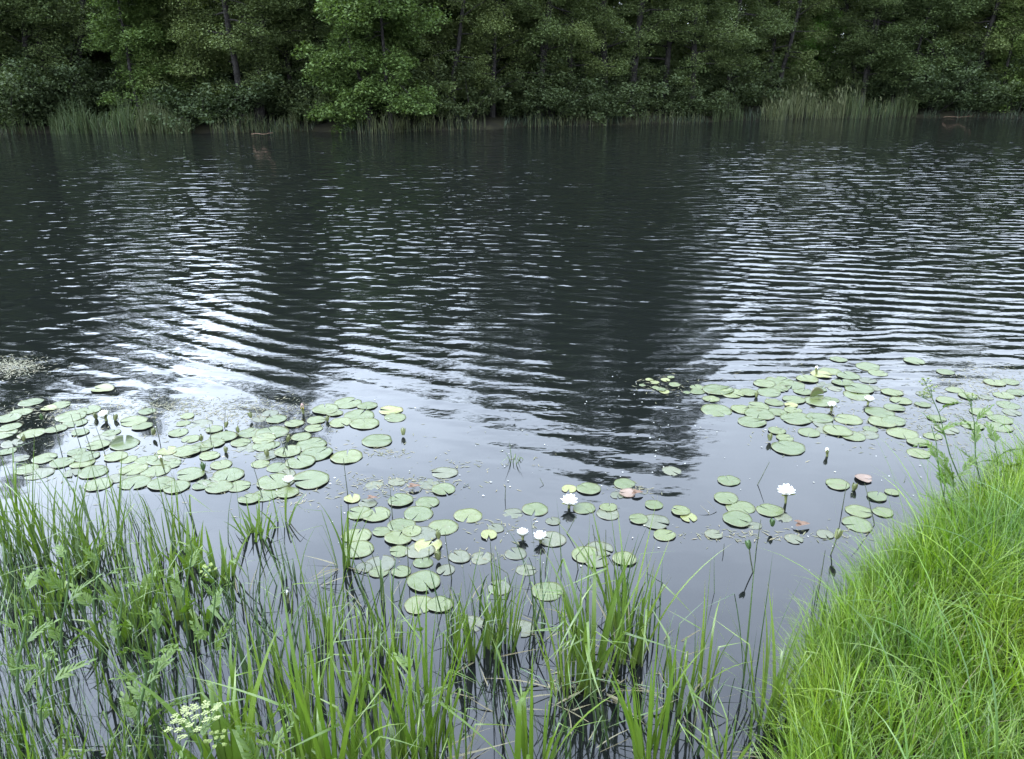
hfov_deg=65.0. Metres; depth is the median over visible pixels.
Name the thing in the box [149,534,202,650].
marsh herb
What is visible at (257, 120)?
reed bed
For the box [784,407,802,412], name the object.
lily pad
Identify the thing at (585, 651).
sedge tuft
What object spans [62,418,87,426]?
lily pad
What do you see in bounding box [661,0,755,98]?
alder tree
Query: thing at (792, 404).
lily pad
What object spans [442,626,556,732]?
rush tuft
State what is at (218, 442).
lily pad
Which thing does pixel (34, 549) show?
sedge tuft
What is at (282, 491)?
lily pad
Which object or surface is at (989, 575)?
bank grass
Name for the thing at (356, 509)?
lily pad
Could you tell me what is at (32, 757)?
sedge tuft
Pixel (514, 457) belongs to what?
sedge tuft
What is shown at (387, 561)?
lily pad
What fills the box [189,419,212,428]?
lily pad
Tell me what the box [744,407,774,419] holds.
lily pad
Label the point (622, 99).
shrub
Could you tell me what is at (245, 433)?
lily pad
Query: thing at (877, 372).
lily pad
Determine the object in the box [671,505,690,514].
lily pad
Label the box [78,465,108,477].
lily pad
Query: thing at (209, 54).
alder tree
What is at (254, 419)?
lily pad
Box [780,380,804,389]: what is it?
lily pad
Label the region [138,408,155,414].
lily pad
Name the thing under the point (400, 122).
reed bed
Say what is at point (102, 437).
lily pad
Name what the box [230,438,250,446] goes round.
lily pad
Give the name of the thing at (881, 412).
lily pad
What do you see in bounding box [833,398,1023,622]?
wispy grass
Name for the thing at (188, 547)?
sedge tuft
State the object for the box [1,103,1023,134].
waterside sedge
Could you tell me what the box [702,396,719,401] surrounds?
lily pad
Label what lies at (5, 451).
lily pad
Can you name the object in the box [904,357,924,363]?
lily pad
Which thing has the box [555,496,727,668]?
sedge tuft
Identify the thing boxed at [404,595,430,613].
lily pad
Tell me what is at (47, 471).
lily pad
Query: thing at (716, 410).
lily pad
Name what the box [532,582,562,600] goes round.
lily pad
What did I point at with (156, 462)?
lily pad
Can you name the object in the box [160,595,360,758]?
sedge tuft
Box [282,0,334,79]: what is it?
alder tree
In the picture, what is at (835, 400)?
lily pad
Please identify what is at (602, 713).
rush tuft
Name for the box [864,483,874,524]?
plant stalk
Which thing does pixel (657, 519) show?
lily pad
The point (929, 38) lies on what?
alder tree
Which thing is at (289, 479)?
water lily
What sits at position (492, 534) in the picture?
lily pad
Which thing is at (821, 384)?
lily pad
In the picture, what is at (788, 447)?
lily pad
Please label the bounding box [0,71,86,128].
shrub
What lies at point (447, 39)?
alder tree
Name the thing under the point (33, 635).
marsh herb
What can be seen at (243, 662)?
sedge tuft
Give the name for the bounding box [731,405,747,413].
lily pad
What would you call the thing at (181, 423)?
lily pad
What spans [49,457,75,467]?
lily pad
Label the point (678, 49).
shrub
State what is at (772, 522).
lily bud
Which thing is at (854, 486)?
lily bud
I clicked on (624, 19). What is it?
alder tree
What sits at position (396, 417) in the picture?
lily pad
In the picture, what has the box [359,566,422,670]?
sedge tuft
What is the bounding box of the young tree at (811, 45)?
[787,9,855,88]
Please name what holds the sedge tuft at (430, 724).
in the water
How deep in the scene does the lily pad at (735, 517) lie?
4.24 m
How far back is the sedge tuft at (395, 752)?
2.54 m
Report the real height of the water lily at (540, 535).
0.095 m
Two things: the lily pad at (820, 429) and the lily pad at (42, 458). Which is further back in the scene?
the lily pad at (820, 429)
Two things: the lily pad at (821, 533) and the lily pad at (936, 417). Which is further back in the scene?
the lily pad at (936, 417)
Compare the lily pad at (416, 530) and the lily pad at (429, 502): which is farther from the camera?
the lily pad at (429, 502)
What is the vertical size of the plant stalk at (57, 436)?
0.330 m
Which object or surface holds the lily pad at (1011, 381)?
on the water
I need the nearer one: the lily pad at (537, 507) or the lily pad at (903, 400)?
the lily pad at (537, 507)
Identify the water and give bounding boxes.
[0,117,1023,758]
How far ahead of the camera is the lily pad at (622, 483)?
4.60 m
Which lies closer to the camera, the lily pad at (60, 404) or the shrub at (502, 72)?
the lily pad at (60, 404)
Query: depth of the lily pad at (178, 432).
5.25 m
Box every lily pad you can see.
[0,413,21,422]
[0,423,22,430]
[0,428,17,438]
[0,439,23,447]
[0,447,16,454]
[10,408,32,415]
[14,455,29,461]
[15,463,38,474]
[17,428,44,438]
[18,398,43,406]
[24,467,54,479]
[31,453,56,463]
[40,404,56,409]
[44,424,67,432]
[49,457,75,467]
[50,401,70,408]
[55,410,86,422]
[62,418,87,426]
[63,468,81,476]
[66,448,85,455]
[69,457,95,467]
[71,428,89,434]
[71,451,99,461]
[76,405,100,413]
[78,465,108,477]
[83,477,112,490]
[86,440,110,449]
[90,383,113,391]
[91,433,115,441]
[102,429,120,435]
[103,451,127,460]
[109,435,139,449]
[109,473,124,482]
[117,470,139,478]
[118,463,147,474]
[118,475,151,488]
[120,415,147,426]
[120,455,137,463]
[131,422,152,429]
[135,455,157,464]
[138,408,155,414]
[140,465,170,476]
[146,454,177,464]
[147,476,174,489]
[157,446,175,454]
[160,458,180,467]
[162,454,188,461]
[163,480,189,492]
[168,428,187,436]
[173,445,200,456]
[176,420,190,425]
[177,467,205,480]
[180,413,193,418]
[181,435,199,442]
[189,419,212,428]
[189,442,213,450]
[192,480,211,488]
[199,451,219,459]
[201,438,224,447]
[202,477,217,485]
[205,425,222,431]
[205,480,232,492]
[208,431,237,441]
[210,460,231,469]
[212,467,243,481]
[228,480,250,491]
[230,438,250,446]
[236,443,257,452]
[237,428,258,437]
[237,493,260,502]
[251,460,269,467]
[252,416,266,421]
[252,440,274,450]
[252,489,279,500]
[253,433,275,443]
[255,426,288,438]
[256,450,278,459]
[256,473,294,489]
[262,410,278,416]
[263,441,279,448]
[266,415,286,422]
[266,462,288,471]
[274,445,300,456]
[275,486,298,497]
[277,469,295,476]
[284,419,303,426]
[285,454,315,468]
[291,432,310,440]
[293,470,328,488]
[296,437,326,450]
[300,446,332,460]
[305,424,322,431]
[307,416,324,423]
[312,403,338,413]
[326,409,342,415]
[329,417,351,426]
[330,449,362,462]
[334,397,361,408]
[341,528,371,542]
[344,409,373,420]
[344,493,359,502]
[344,540,373,557]
[348,506,372,518]
[349,418,378,428]
[354,562,372,572]
[357,402,377,408]
[358,498,376,506]
[361,506,389,521]
[362,434,391,446]
[365,481,383,489]
[366,555,394,571]
[369,566,388,576]
[372,527,390,535]
[379,405,402,414]
[384,413,405,421]
[384,530,412,544]
[387,518,415,531]
[388,478,405,485]
[388,493,412,505]
[390,545,409,556]
[391,565,410,576]
[402,525,421,536]
[404,506,432,520]
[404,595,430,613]
[405,543,435,557]
[407,570,439,590]
[411,526,435,540]
[413,557,432,566]
[414,538,441,551]
[415,497,439,507]
[419,478,439,489]
[427,596,452,611]
[428,519,458,534]
[431,483,454,494]
[432,467,457,477]
[437,564,454,574]
[448,550,469,562]
[453,508,481,522]
[462,615,483,631]
[471,552,492,564]
[481,529,496,538]
[488,523,503,531]
[488,580,510,594]
[503,508,522,517]
[505,547,526,559]
[508,620,533,636]
[516,564,535,575]
[522,502,547,515]
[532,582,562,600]
[541,531,566,546]
[545,517,559,524]
[562,485,576,492]
[572,546,600,562]
[573,502,595,513]
[576,482,600,493]
[585,555,608,567]
[587,541,613,555]
[596,509,618,519]
[599,503,616,510]
[611,491,623,497]
[612,551,636,564]
[614,478,634,488]
[619,488,634,496]
[629,513,647,523]
[643,514,669,528]
[645,500,662,508]
[654,529,675,540]
[662,466,680,475]
[669,382,679,386]
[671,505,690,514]
[680,513,696,521]
[690,384,702,389]
[690,389,704,393]
[701,404,731,416]
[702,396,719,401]
[703,384,733,394]
[704,529,722,537]
[714,492,737,503]
[718,475,740,485]
[720,389,744,397]
[723,510,751,526]
[726,500,755,513]
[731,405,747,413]
[738,416,766,427]
[739,388,756,395]
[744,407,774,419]
[747,521,761,529]
[748,401,769,410]
[753,379,775,386]
[756,503,783,516]
[757,388,780,396]
[765,376,793,385]
[765,399,783,405]
[767,385,788,391]
[768,408,786,415]
[768,427,785,433]
[771,440,805,454]
[774,513,792,521]
[776,434,793,440]
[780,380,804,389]
[780,412,812,424]
[782,395,804,403]
[784,402,797,406]
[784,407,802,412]
[784,534,803,543]
[793,388,810,394]
[796,375,818,381]
[798,427,819,436]
[805,396,832,406]
[806,413,833,422]
[810,370,831,377]
[810,387,823,398]
[813,419,833,426]
[815,427,828,433]
[816,382,832,387]
[816,529,834,537]
[819,367,841,374]
[823,396,839,402]
[823,425,853,435]
[826,478,849,489]
[828,386,841,391]
[830,356,847,361]
[831,379,852,384]
[834,414,862,424]
[836,371,859,378]
[841,431,865,440]
[842,516,872,532]
[843,390,870,400]
[845,382,873,393]
[845,505,871,517]
[855,474,871,482]
[856,362,879,370]
[858,431,878,438]
[859,377,876,382]
[863,426,877,431]
[865,407,894,417]
[867,491,886,500]
[868,369,887,375]
[868,416,896,426]
[870,385,880,390]
[872,507,893,516]
[881,388,903,395]
[881,415,905,425]
[883,403,905,410]
[884,489,899,494]
[886,427,918,438]
[889,397,911,403]
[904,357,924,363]
[907,437,930,445]
[907,448,930,458]
[914,402,931,406]
[916,391,932,396]
[923,433,942,439]
[927,415,946,421]
[934,424,959,433]
[936,369,954,374]
[936,396,958,403]
[945,387,964,392]
[958,392,977,398]
[961,420,984,428]
[969,408,993,415]
[978,394,993,399]
[983,379,1006,385]
[984,422,1013,431]
[987,414,1013,423]
[993,392,1014,398]
[996,401,1020,408]
[1001,378,1019,384]
[1002,409,1021,415]
[1006,389,1023,394]
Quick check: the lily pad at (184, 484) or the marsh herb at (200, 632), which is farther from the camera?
the lily pad at (184, 484)
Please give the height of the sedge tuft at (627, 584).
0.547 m
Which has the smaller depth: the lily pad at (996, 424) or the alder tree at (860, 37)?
the lily pad at (996, 424)
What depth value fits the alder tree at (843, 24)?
54.70 m
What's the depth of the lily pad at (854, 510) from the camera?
4.32 m
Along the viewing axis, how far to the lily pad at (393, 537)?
4.05 m
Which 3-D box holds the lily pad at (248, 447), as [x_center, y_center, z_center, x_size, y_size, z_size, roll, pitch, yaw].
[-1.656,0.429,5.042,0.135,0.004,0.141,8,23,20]
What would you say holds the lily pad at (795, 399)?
on the water
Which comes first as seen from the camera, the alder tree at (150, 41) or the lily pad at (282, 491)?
the lily pad at (282, 491)
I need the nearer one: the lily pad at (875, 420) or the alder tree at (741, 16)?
the lily pad at (875, 420)
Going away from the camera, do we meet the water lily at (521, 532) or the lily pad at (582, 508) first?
the water lily at (521, 532)
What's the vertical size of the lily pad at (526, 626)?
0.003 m
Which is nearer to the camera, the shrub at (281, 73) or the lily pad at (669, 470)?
the lily pad at (669, 470)
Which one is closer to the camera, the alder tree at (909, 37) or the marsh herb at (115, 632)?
the marsh herb at (115, 632)
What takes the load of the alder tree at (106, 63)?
on the ground at (488, 122)
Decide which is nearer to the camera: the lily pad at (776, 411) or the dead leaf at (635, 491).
the dead leaf at (635, 491)
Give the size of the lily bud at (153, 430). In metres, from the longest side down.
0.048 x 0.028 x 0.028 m
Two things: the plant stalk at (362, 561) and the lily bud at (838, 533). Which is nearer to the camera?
the plant stalk at (362, 561)
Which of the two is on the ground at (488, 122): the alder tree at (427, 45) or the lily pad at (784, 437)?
the alder tree at (427, 45)
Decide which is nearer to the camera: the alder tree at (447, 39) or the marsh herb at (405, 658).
the marsh herb at (405, 658)
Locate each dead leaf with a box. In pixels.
[408,483,420,487]
[631,489,642,493]
[794,520,809,525]
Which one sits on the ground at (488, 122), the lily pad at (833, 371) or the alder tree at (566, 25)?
the alder tree at (566, 25)
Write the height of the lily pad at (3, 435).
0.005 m
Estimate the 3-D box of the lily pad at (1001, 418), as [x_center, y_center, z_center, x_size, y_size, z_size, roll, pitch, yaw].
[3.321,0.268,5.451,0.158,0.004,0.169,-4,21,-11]
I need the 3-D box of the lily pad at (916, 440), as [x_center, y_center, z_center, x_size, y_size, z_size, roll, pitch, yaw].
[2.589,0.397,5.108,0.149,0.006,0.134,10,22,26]
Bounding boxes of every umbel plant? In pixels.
[163,700,226,758]
[913,421,972,521]
[919,378,980,493]
[919,448,1000,528]
[953,389,1004,496]
[985,421,1023,487]
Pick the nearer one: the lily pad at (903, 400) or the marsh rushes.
the marsh rushes
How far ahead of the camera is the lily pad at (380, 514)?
4.27 m
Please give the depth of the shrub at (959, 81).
41.37 m
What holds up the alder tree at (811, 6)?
on the ground at (488, 122)
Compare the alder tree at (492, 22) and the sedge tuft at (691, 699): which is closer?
the sedge tuft at (691, 699)
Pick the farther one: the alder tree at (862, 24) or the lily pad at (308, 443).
the alder tree at (862, 24)
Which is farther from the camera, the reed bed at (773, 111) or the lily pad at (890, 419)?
the reed bed at (773, 111)
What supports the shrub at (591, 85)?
on the ground at (488, 122)
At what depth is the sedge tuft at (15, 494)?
3.94 m
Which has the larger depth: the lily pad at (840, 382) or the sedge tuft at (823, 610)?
the lily pad at (840, 382)
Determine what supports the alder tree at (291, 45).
on the ground at (488, 122)
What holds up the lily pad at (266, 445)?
on the water
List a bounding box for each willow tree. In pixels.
[80,0,217,123]
[290,0,452,132]
[969,0,1023,112]
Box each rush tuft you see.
[213,531,287,616]
[255,521,347,601]
[333,545,411,627]
[422,550,496,627]
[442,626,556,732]
[492,560,568,657]
[519,558,605,636]
[525,670,636,758]
[548,636,691,756]
[619,559,712,682]
[649,677,754,758]
[720,640,855,757]
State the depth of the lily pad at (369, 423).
5.38 m
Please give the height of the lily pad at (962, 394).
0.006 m
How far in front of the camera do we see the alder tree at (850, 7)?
50.37 m
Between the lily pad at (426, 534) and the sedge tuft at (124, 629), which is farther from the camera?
the lily pad at (426, 534)
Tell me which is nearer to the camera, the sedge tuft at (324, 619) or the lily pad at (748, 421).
the sedge tuft at (324, 619)
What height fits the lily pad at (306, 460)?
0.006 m
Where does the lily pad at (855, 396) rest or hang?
on the water
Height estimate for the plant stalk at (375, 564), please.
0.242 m
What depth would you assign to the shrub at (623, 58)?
47.32 m
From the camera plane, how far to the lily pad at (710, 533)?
4.09 m
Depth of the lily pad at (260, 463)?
4.83 m
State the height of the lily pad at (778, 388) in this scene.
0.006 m
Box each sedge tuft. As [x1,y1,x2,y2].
[0,420,66,561]
[0,426,90,567]
[0,696,124,758]
[1,564,81,617]
[19,522,103,593]
[19,713,91,758]
[22,446,144,565]
[39,697,156,758]
[41,517,126,578]
[71,578,138,648]
[99,558,166,619]
[109,629,316,758]
[131,469,211,560]
[134,562,203,637]
[139,525,180,587]
[156,516,215,575]
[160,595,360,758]
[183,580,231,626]
[184,576,419,758]
[187,526,252,584]
[198,566,320,693]
[226,497,282,541]
[242,570,367,714]
[256,487,304,527]
[273,590,482,758]
[295,557,369,644]
[299,504,374,581]
[317,596,430,699]
[333,578,513,758]
[358,652,510,758]
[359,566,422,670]
[429,562,535,671]
[430,583,501,671]
[468,547,538,653]
[482,563,647,717]
[491,636,617,758]
[502,523,562,588]
[503,442,522,463]
[524,517,693,722]
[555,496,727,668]
[578,531,666,632]
[591,604,725,758]
[637,599,752,735]
[655,659,761,758]
[668,563,745,694]
[711,543,797,689]
[714,573,850,726]
[800,574,868,649]
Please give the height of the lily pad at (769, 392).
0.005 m
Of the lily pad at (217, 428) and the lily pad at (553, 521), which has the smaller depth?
the lily pad at (553, 521)
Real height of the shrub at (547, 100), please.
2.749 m
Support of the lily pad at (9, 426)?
on the water
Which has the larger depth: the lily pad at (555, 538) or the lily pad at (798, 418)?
the lily pad at (798, 418)
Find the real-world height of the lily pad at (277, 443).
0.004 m
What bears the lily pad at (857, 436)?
on the water
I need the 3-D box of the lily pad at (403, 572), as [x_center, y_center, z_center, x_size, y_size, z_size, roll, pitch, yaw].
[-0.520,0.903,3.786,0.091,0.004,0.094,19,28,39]
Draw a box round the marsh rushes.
[0,454,856,758]
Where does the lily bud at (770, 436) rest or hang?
on the water
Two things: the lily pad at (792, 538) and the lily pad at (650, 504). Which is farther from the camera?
the lily pad at (650, 504)
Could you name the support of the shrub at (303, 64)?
on the ground at (488, 122)
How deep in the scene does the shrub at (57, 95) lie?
31.87 m
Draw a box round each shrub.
[0,36,129,119]
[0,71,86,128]
[2,47,211,114]
[57,58,149,116]
[97,55,281,114]
[108,13,295,94]
[141,72,283,134]
[205,58,314,118]
[243,15,431,93]
[243,65,307,99]
[267,78,377,123]
[302,47,436,116]
[340,61,458,122]
[411,53,537,121]
[416,13,536,98]
[456,80,544,118]
[463,58,586,99]
[486,55,611,119]
[491,38,600,97]
[547,74,626,112]
[558,54,673,90]
[560,74,684,125]
[581,45,660,76]
[585,29,771,98]
[598,58,710,112]
[654,83,736,118]
[679,47,784,109]
[682,58,775,100]
[720,71,818,107]
[778,53,863,102]
[791,53,897,104]
[811,45,962,94]
[844,73,926,108]
[857,51,994,101]
[904,46,1007,111]
[924,42,1011,78]
[934,80,1021,112]
[972,52,1023,111]
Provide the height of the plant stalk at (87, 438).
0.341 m
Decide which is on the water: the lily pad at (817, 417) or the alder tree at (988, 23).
the lily pad at (817, 417)
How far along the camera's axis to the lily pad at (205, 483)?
4.61 m
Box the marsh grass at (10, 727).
[0,453,752,758]
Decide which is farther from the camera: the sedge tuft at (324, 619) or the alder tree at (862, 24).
the alder tree at (862, 24)
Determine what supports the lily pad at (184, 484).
on the water
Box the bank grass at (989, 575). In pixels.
[733,393,1023,758]
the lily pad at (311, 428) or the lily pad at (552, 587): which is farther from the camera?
the lily pad at (311, 428)
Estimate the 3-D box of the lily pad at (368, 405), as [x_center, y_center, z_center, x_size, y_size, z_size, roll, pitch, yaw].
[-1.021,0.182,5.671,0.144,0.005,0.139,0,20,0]
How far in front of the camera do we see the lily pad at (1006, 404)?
5.68 m
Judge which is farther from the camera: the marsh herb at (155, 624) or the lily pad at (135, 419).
the lily pad at (135, 419)
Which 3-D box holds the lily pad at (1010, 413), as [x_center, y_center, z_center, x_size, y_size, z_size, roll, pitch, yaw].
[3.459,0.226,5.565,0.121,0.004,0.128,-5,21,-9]
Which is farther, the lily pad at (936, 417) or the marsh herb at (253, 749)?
the lily pad at (936, 417)
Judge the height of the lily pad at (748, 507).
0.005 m
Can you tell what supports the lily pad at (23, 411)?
on the water
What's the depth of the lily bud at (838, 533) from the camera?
3.90 m
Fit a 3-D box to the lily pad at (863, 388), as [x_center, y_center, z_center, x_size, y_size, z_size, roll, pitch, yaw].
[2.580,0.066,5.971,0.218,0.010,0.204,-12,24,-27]
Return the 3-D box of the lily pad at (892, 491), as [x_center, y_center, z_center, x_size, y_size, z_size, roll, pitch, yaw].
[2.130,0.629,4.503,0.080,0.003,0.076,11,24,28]
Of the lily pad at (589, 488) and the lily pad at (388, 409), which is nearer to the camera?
the lily pad at (589, 488)
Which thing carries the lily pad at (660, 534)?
on the water
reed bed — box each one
[0,112,44,134]
[44,85,137,134]
[133,85,191,133]
[208,106,307,133]
[355,110,484,133]
[526,109,612,126]
[626,107,704,124]
[712,97,745,121]
[760,73,858,120]
[844,81,919,118]
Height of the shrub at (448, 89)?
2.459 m
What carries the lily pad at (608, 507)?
on the water
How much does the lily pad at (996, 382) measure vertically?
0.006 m
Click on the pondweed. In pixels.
(446, 453)
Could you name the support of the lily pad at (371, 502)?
on the water
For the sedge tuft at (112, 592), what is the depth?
3.49 m
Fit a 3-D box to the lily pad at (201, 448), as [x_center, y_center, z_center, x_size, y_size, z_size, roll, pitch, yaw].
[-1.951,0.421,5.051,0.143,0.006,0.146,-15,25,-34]
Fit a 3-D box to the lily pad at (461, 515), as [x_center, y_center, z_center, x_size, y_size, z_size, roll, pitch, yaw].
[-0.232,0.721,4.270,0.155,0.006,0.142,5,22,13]
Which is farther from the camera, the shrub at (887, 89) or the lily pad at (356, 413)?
the shrub at (887, 89)
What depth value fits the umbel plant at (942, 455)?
3.72 m
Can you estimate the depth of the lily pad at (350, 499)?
4.43 m
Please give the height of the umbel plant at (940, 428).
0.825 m
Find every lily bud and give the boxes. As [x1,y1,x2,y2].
[151,427,155,434]
[200,462,205,469]
[283,434,291,453]
[401,427,405,434]
[434,549,440,560]
[435,529,440,538]
[745,540,752,571]
[767,433,772,440]
[770,518,774,526]
[830,528,842,554]
[852,482,857,490]
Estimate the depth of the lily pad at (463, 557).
3.90 m
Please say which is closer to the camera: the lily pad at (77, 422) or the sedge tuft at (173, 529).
the sedge tuft at (173, 529)
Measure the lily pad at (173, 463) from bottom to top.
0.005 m
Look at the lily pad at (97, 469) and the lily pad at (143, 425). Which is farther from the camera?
the lily pad at (143, 425)
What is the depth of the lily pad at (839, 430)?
5.27 m
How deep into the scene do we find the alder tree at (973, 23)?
42.16 m
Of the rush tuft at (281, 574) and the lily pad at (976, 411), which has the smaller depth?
the rush tuft at (281, 574)
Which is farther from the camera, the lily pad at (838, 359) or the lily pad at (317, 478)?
the lily pad at (838, 359)
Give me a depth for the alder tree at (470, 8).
33.16 m
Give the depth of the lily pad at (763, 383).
6.07 m
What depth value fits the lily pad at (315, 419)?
5.45 m
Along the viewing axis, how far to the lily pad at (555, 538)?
4.04 m
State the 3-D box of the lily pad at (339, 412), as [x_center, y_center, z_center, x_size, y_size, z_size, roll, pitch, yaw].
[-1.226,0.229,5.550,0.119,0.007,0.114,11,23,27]
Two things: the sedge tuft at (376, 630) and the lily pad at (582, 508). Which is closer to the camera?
the sedge tuft at (376, 630)
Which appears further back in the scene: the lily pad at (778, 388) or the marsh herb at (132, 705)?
the lily pad at (778, 388)
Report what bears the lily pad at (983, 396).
on the water
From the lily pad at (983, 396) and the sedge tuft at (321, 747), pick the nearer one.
the sedge tuft at (321, 747)
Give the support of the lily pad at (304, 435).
on the water
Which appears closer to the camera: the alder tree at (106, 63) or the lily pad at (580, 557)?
the lily pad at (580, 557)
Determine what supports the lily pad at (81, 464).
on the water
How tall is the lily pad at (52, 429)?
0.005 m
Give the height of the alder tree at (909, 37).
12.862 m
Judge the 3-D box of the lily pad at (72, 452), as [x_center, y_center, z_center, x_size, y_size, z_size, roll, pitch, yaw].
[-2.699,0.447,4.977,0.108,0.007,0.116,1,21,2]
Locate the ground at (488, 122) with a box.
[0,86,1023,758]
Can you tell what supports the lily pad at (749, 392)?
on the water
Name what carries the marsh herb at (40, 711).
in the water
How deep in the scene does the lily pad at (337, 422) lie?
5.41 m
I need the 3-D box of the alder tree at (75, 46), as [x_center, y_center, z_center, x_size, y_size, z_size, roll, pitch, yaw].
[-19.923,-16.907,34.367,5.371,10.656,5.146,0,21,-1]
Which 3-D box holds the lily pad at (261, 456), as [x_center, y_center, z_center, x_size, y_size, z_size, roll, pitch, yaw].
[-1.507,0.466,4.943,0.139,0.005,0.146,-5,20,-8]
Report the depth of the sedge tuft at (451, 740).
2.60 m
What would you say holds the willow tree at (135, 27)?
on the ground at (488, 122)
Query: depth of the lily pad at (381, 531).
4.12 m
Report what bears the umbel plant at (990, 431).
on the ground at (488, 122)
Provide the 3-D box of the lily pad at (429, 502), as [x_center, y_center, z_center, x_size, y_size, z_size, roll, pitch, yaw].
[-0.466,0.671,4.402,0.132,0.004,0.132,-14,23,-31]
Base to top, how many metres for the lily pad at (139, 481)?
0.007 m
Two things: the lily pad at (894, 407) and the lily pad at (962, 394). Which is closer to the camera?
the lily pad at (894, 407)
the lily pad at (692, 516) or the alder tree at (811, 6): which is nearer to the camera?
the lily pad at (692, 516)
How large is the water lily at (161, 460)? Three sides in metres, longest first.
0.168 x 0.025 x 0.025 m
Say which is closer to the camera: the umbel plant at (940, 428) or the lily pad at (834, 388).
the umbel plant at (940, 428)
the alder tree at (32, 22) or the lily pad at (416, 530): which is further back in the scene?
the alder tree at (32, 22)
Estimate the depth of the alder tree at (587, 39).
35.05 m
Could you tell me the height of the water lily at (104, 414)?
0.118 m
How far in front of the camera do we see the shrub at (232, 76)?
34.82 m
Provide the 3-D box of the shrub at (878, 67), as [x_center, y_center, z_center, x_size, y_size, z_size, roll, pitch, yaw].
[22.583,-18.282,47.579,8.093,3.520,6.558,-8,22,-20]
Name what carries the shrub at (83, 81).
on the ground at (488, 122)
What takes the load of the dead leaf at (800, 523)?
on the water
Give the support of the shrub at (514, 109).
on the ground at (488, 122)
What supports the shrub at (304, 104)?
on the ground at (488, 122)
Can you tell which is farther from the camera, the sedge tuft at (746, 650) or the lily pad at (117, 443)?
the lily pad at (117, 443)
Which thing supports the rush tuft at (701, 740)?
on the water
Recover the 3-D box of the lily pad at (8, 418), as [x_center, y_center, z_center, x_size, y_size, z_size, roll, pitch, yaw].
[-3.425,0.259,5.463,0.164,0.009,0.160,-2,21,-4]
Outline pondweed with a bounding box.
[0,341,1023,704]
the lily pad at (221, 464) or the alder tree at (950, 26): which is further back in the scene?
the alder tree at (950, 26)
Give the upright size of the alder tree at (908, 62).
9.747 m
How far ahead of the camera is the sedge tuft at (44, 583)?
3.64 m
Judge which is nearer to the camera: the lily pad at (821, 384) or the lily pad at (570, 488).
the lily pad at (570, 488)
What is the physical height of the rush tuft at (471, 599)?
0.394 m
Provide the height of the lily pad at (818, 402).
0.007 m
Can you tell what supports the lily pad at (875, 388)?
on the water
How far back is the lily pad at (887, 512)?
4.30 m
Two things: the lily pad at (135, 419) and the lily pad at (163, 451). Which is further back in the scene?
the lily pad at (135, 419)
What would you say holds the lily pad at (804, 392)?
on the water
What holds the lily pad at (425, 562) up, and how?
on the water
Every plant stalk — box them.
[52,414,62,455]
[79,413,93,457]
[147,393,160,445]
[348,543,365,582]
[369,546,379,578]
[384,490,396,516]
[445,534,451,578]
[818,550,825,587]
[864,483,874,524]
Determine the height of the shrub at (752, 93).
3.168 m
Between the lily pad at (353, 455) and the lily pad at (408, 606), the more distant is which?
the lily pad at (353, 455)
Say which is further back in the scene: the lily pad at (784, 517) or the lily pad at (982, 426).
the lily pad at (982, 426)
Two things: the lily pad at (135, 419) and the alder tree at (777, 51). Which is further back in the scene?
the alder tree at (777, 51)
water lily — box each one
[98,410,108,420]
[158,455,165,474]
[283,475,293,485]
[284,590,289,602]
[517,528,528,539]
[534,530,545,542]
[561,493,577,507]
[777,484,795,503]
[827,401,835,410]
[864,396,873,404]
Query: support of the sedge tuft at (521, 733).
in the water
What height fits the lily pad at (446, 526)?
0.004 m
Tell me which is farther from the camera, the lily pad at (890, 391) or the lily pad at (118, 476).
the lily pad at (890, 391)
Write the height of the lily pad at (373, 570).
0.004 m
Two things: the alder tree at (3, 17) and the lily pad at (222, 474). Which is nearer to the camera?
the lily pad at (222, 474)
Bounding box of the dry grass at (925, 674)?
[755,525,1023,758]
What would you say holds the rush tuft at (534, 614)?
on the water
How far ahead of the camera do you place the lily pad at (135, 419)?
5.43 m
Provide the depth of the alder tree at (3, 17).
31.46 m
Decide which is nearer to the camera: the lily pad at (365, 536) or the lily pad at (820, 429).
the lily pad at (365, 536)
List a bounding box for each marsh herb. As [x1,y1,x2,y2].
[0,568,59,739]
[8,641,95,758]
[30,544,101,704]
[69,543,139,659]
[93,579,142,685]
[109,654,174,758]
[124,602,199,758]
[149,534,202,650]
[189,562,233,686]
[234,704,293,758]
[393,615,447,726]
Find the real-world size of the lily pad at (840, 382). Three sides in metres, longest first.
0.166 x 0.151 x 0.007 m
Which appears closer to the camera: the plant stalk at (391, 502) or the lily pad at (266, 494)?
the plant stalk at (391, 502)
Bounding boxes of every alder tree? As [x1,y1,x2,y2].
[0,0,18,63]
[0,0,91,109]
[0,0,123,114]
[0,21,21,68]
[9,0,112,75]
[47,0,138,77]
[95,1,203,108]
[135,0,253,119]
[179,0,333,122]
[198,0,270,86]
[214,0,338,119]
[236,0,326,70]
[275,0,373,86]
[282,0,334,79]
[367,0,466,118]
[413,0,504,119]
[414,0,487,88]
[431,0,553,116]
[433,2,516,71]
[442,0,510,59]
[466,0,598,117]
[498,0,566,86]
[537,0,622,116]
[544,0,653,98]
[550,0,618,58]
[564,0,631,81]
[606,0,707,114]
[608,0,665,67]
[608,0,675,76]
[615,0,710,112]
[650,0,754,105]
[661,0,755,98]
[661,2,720,71]
[681,0,800,109]
[730,0,779,56]
[731,0,750,27]
[738,0,810,82]
[742,0,837,105]
[765,0,838,79]
[805,0,870,67]
[813,0,927,107]
[824,1,865,69]
[832,0,923,79]
[838,0,988,109]
[849,0,951,74]
[867,0,1003,84]
[928,6,992,54]
[931,0,1000,66]
[944,0,1023,106]
[979,0,1018,97]
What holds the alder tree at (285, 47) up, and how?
on the ground at (488, 122)

